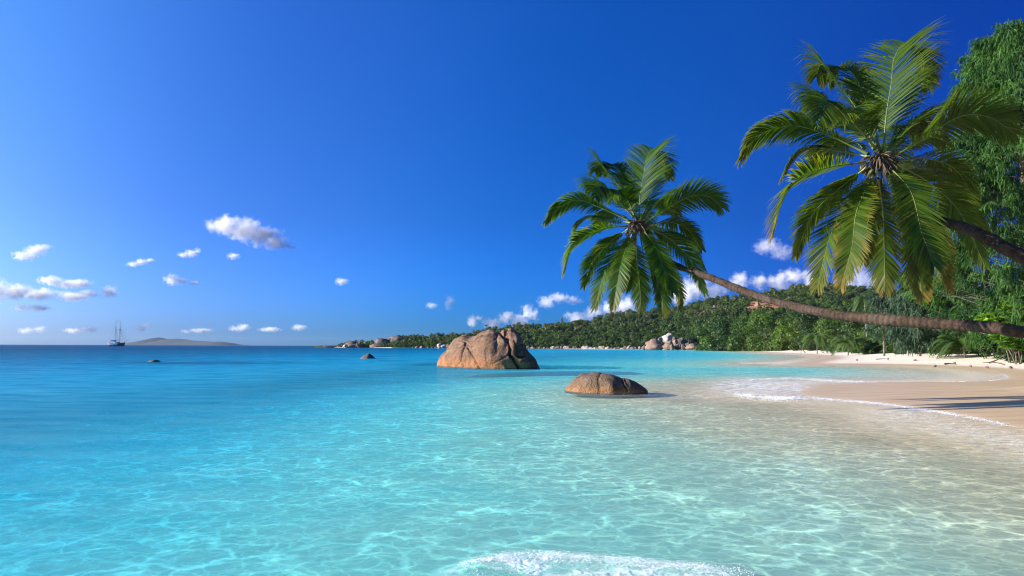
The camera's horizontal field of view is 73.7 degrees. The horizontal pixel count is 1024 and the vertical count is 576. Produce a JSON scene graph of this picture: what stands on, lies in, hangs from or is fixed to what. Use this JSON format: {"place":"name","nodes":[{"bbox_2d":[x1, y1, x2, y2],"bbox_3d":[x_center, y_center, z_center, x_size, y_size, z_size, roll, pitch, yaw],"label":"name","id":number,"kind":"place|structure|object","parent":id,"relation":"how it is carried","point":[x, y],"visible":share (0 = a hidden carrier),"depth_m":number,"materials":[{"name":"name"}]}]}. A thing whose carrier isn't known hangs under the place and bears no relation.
{"place":"outdoors","nodes":[
{"label":"outdoors","id":0,"kind":"place"},
{"bbox_2d":[125,337,241,344],"bbox_3d":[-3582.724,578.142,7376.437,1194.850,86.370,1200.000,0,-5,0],"label":"island","id":1,"kind":"structure","parent":0,"point":[157,341],"depth_m":7055.19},
{"bbox_2d":[0,347,1023,575],"bbox_3d":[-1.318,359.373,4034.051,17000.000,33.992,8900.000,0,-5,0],"label":"ground","id":2,"kind":"structure","parent":0,"point":[538,460],"depth_m":12.19,"materials":[{"name":"beige sand"}]},
{"bbox_2d":[342,341,357,347],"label":"boulder","id":3,"kind":"object","parent":2,"relation":"on","point":[351,344],"visible":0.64,"depth_m":690.48,"materials":[{"name":"grey stone"}]},
{"bbox_2d":[370,343,384,347],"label":"boulder","id":4,"kind":"object","parent":2,"relation":"on","point":[376,345],"visible":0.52,"depth_m":671.11,"materials":[{"name":"grey stone"}]},
{"bbox_2d":[645,338,662,350],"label":"boulder","id":5,"kind":"object","parent":2,"relation":"on","point":[653,344],"visible":0.84,"depth_m":464.59,"materials":[{"name":"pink stone"}]},
{"bbox_2d":[662,343,674,349],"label":"boulder","id":6,"kind":"object","parent":2,"relation":"on","point":[665,346],"visible":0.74,"depth_m":457.89,"materials":[{"name":"beige stone"}]},
{"bbox_2d":[685,343,697,349],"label":"boulder","id":7,"kind":"object","parent":2,"relation":"on","point":[691,346],"visible":0.73,"depth_m":447.86,"materials":[{"name":"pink stone"}]},
{"bbox_2d":[693,326,722,350],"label":"broadleaf tree","id":8,"kind":"object","parent":2,"relation":"on","point":[705,336],"visible":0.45,"depth_m":383.71,"materials":[{"name":"green plant"}]},
{"bbox_2d":[706,318,748,350],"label":"broadleaf tree","id":9,"kind":"object","parent":2,"relation":"on","point":[724,325],"visible":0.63,"depth_m":357.39,"materials":[{"name":"green plant"}]},
{"bbox_2d":[726,315,770,351],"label":"broadleaf tree","id":10,"kind":"object","parent":2,"relation":"on","point":[736,341],"visible":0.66,"depth_m":332.73,"materials":[{"name":"green plant"}]},
{"bbox_2d":[745,308,789,351],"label":"broadleaf tree","id":11,"kind":"object","parent":2,"relation":"on","point":[762,319],"visible":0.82,"depth_m":307.86,"materials":[{"name":"green plant"}]},
{"bbox_2d":[541,136,1023,337],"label":"coconut palm","id":12,"kind":"object","parent":2,"relation":"on","point":[623,269],"visible":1,"depth_m":24.20,"materials":[{"name":"green plant"}]},
{"bbox_2d":[769,318,810,350],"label":"broadleaf tree","id":13,"kind":"object","parent":2,"relation":"on","point":[790,335],"visible":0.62,"depth_m":290.80,"materials":[{"name":"green plant"}]},
{"bbox_2d":[789,342,803,350],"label":"forest bush","id":14,"kind":"object","parent":2,"relation":"on","point":[792,346],"visible":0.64,"depth_m":271.69,"materials":[{"name":"green plant"}]},
{"bbox_2d":[805,343,818,350],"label":"forest bush","id":15,"kind":"object","parent":2,"relation":"on","point":[813,348],"visible":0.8,"depth_m":247.41,"materials":[{"name":"green plant"}]},
{"bbox_2d":[793,312,838,345],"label":"broadleaf tree","id":16,"kind":"object","parent":2,"relation":"on","point":[812,322],"visible":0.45,"depth_m":261.47,"materials":[{"name":"green plant"}]},
{"bbox_2d":[800,329,833,353],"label":"beach palm","id":17,"kind":"object","parent":2,"relation":"on","point":[816,338],"visible":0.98,"depth_m":194.43,"materials":[{"name":"green plant"}]},
{"bbox_2d":[825,341,847,352],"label":"forest bush","id":18,"kind":"object","parent":2,"relation":"on","point":[839,349],"visible":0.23,"depth_m":200.79,"materials":[{"name":"green plant"}]},
{"bbox_2d":[813,306,860,346],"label":"broadleaf tree","id":19,"kind":"object","parent":2,"relation":"on","point":[828,322],"visible":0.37,"depth_m":234.03,"materials":[{"name":"green plant"}]},
{"bbox_2d":[828,335,871,355],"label":"beach palm","id":20,"kind":"object","parent":2,"relation":"on","point":[849,341],"visible":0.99,"depth_m":156.19,"materials":[{"name":"green plant"}]},
{"bbox_2d":[849,347,858,353],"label":"forest bush","id":21,"kind":"object","parent":2,"relation":"on","point":[851,349],"visible":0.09,"depth_m":175.09,"materials":[{"name":"green plant"}]},
{"bbox_2d":[845,292,871,336],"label":"beach palm","id":22,"kind":"object","parent":2,"relation":"on","point":[860,299],"visible":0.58,"depth_m":170.72,"materials":[{"name":"green plant"}]},
{"bbox_2d":[840,320,882,346],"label":"broadleaf tree","id":23,"kind":"object","parent":2,"relation":"on","point":[852,327],"visible":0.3,"depth_m":213.14,"materials":[{"name":"green plant"}]},
{"bbox_2d":[856,332,881,353],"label":"broadleaf tree","id":24,"kind":"object","parent":2,"relation":"on","point":[866,339],"visible":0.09,"depth_m":164.90,"materials":[{"name":"green plant"}]},
{"bbox_2d":[862,340,881,353],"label":"forest bush","id":25,"kind":"object","parent":2,"relation":"on","point":[876,350],"visible":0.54,"depth_m":156.38,"materials":[{"name":"green plant"}]},
{"bbox_2d":[853,300,898,338],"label":"broadleaf tree","id":26,"kind":"object","parent":2,"relation":"on","point":[860,332],"visible":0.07,"depth_m":172.92,"materials":[{"name":"green plant"}]},
{"bbox_2d":[866,335,887,352],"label":"beach palm","id":27,"kind":"object","parent":2,"relation":"on","point":[873,347],"visible":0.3,"depth_m":155.13,"materials":[{"name":"green plant"}]},
{"bbox_2d":[734,17,1023,304],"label":"coconut palm","id":28,"kind":"object","parent":2,"relation":"on","point":[924,249],"visible":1,"depth_m":16.52,"materials":[{"name":"green plant"}]},
{"bbox_2d":[860,280,907,355],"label":"casuarina tree","id":29,"kind":"object","parent":2,"relation":"on","point":[877,303],"visible":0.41,"depth_m":127.51,"materials":[{"name":"green plant"}]},
{"bbox_2d":[877,329,895,353],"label":"broadleaf tree","id":30,"kind":"object","parent":2,"relation":"on","point":[880,341],"visible":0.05,"depth_m":150.21,"materials":[{"name":"green plant"}]},
{"bbox_2d":[879,341,894,353],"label":"forest bush","id":31,"kind":"object","parent":2,"relation":"on","point":[889,348],"visible":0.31,"depth_m":149.17,"materials":[{"name":"green plant"}]},
{"bbox_2d":[892,342,911,353],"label":"forest bush","id":32,"kind":"object","parent":2,"relation":"on","point":[898,350],"visible":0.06,"depth_m":133.12,"materials":[{"name":"green plant"}]},
{"bbox_2d":[883,272,951,355],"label":"casuarina tree","id":33,"kind":"object","parent":2,"relation":"on","point":[915,339],"visible":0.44,"depth_m":94.75,"materials":[{"name":"green plant"}]},
{"bbox_2d":[915,344,938,353],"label":"forest bush","id":34,"kind":"object","parent":2,"relation":"on","point":[928,348],"visible":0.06,"depth_m":119.17,"materials":[{"name":"green plant"}]},
{"bbox_2d":[921,238,990,348],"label":"casuarina tree","id":35,"kind":"object","parent":2,"relation":"on","point":[941,302],"visible":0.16,"depth_m":91.54,"materials":[{"name":"green plant"}]},
{"bbox_2d":[895,17,1023,352],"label":"casuarina tree","id":36,"kind":"object","parent":2,"relation":"on","point":[997,59],"visible":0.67,"depth_m":74.35,"materials":[{"name":"green plant"}]},
{"bbox_2d":[929,330,994,358],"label":"beach palm","id":37,"kind":"object","parent":2,"relation":"on","point":[956,344],"visible":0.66,"depth_m":83.81,"materials":[{"name":"green plant"}]},
{"bbox_2d":[936,303,1001,354],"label":"broadleaf tree","id":38,"kind":"object","parent":2,"relation":"on","point":[956,339],"visible":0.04,"depth_m":92.51,"materials":[{"name":"green plant"}]},
{"bbox_2d":[959,337,989,353],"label":"forest bush","id":39,"kind":"object","parent":2,"relation":"on","point":[972,352],"visible":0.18,"depth_m":87.45,"materials":[{"name":"green plant"}]},
{"bbox_2d":[980,342,1011,359],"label":"forest bush","id":40,"kind":"object","parent":2,"relation":"on","point":[991,349],"visible":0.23,"depth_m":80.27,"materials":[{"name":"green plant"}]},
{"bbox_2d":[975,285,1023,362],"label":"sea almond shrub","id":41,"kind":"object","parent":2,"relation":"on","point":[992,319],"visible":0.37,"depth_m":72.99,"materials":[{"name":"green plant"}]},
{"bbox_2d":[987,334,1023,363],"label":"sea almond shrub","id":42,"kind":"object","parent":2,"relation":"on","point":[1018,344],"visible":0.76,"depth_m":71.23,"materials":[{"name":"green plant"}]},
{"bbox_2d":[993,344,1023,362],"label":"forest bush","id":43,"kind":"object","parent":2,"relation":"on","point":[1003,351],"visible":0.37,"depth_m":74.81,"materials":[{"name":"green plant"}]},
{"bbox_2d":[1003,157,1023,264],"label":"casuarina tree","id":44,"kind":"object","parent":2,"relation":"on","point":[1014,184],"visible":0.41,"depth_m":71.81,"materials":[{"name":"green plant"}]},
{"bbox_2d":[0,345,1023,575],"bbox_3d":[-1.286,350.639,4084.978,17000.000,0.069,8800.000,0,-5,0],"label":"sea water","id":45,"kind":"structure","parent":0,"point":[44,378],"depth_m":30.51,"materials":[{"name":"blue liquid"}]},
{"bbox_2d":[108,322,125,345],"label":"schooner","id":46,"kind":"object","parent":45,"relation":"on","point":[117,344],"visible":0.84,"depth_m":995.12,"materials":[{"name":"grey wood"}]},
{"bbox_2d":[356,342,362,347],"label":"boulder","id":47,"kind":"object","parent":45,"relation":"in","point":[359,345],"visible":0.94,"depth_m":687.25,"materials":[{"name":"grey stone"}]},
{"bbox_2d":[360,354,374,358],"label":"boulder","id":48,"kind":"object","parent":45,"relation":"in","point":[367,356],"visible":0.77,"depth_m":106.62,"materials":[{"name":"stone"}]},
{"bbox_2d":[437,328,539,370],"bbox_3d":[-2.386,5.888,66.413,8.966,3.829,14.890,2,-5,-21],"label":"boulder","id":49,"kind":"object","parent":45,"relation":"in","point":[494,350],"visible":0.98,"depth_m":60.80,"materials":[{"name":"stone"}]},
{"bbox_2d":[565,372,647,395],"bbox_3d":[4.171,4.223,30.441,3.587,0.914,3.745,0,-5,0],"label":"boulder","id":50,"kind":"object","parent":45,"relation":"in","point":[597,384],"visible":1,"depth_m":29.02,"materials":[{"name":"stone"}]},
{"bbox_2d":[458,378,998,575],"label":"sea foam","id":51,"kind":"object","parent":45,"relation":"on","point":[627,560],"visible":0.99,"depth_m":6.21,"materials":[{"name":"white"}]},
{"bbox_2d":[0,0,1023,345],"label":"sky","id":52,"kind":"structure","parent":0,"point":[244,172],"materials":[{"name":"blue"}]},
{"bbox_2d":[314,288,980,349],"bbox_3d":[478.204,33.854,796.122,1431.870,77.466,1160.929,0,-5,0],"label":"hills","id":53,"kind":"structure","parent":0,"point":[752,304],"depth_m":624.10,"materials":[{"name":"green plant"}]},
{"bbox_2d":[374,338,387,342],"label":"boulder","id":54,"kind":"object","parent":53,"relation":"on","point":[380,340],"visible":0.43,"depth_m":681.07,"materials":[{"name":"grey stone"}]},
{"bbox_2d":[390,335,403,341],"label":"boulder","id":55,"kind":"object","parent":53,"relation":"on","point":[396,338],"visible":0.63,"depth_m":674.59,"materials":[{"name":"grey stone"}]},
{"bbox_2d":[337,281,906,347],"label":"forest","id":56,"kind":"object","parent":53,"relation":"on","point":[610,329],"visible":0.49,"depth_m":621.78,"materials":[{"name":"green plant"}]},
{"bbox_2d":[641,336,649,344],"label":"forest tree","id":57,"kind":"object","parent":53,"relation":"on","point":[645,339],"visible":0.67,"depth_m":524.16,"materials":[{"name":"green plant"}]},
{"bbox_2d":[662,333,673,342],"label":"boulder","id":58,"kind":"object","parent":53,"relation":"on","point":[667,337],"visible":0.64,"depth_m":486.74,"materials":[{"name":"stone"}]},
{"bbox_2d":[677,337,685,343],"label":"boulder","id":59,"kind":"object","parent":53,"relation":"on","point":[681,340],"visible":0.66,"depth_m":483.22,"materials":[{"name":"grey stone"}]},
{"bbox_2d":[686,337,697,343],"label":"forest tree","id":60,"kind":"object","parent":53,"relation":"on","point":[692,340],"visible":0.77,"depth_m":482.11,"materials":[{"name":"green plant"}]},
{"bbox_2d":[774,308,783,313],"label":"forest tree","id":61,"kind":"object","parent":53,"relation":"on","point":[778,310],"visible":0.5,"depth_m":518.81,"materials":[{"name":"green plant"}]},
{"bbox_2d":[777,313,787,318],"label":"forest tree","id":62,"kind":"object","parent":53,"relation":"on","point":[782,315],"visible":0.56,"depth_m":498.33,"materials":[{"name":"green plant"}]},
{"bbox_2d":[808,302,817,306],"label":"forest tree","id":63,"kind":"object","parent":53,"relation":"on","point":[812,303],"visible":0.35,"depth_m":503.97,"materials":[{"name":"green plant"}]},
{"bbox_2d":[822,301,834,306],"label":"forest tree","id":64,"kind":"object","parent":53,"relation":"on","point":[829,304],"visible":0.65,"depth_m":528.33,"materials":[{"name":"green plant"}]}
]}

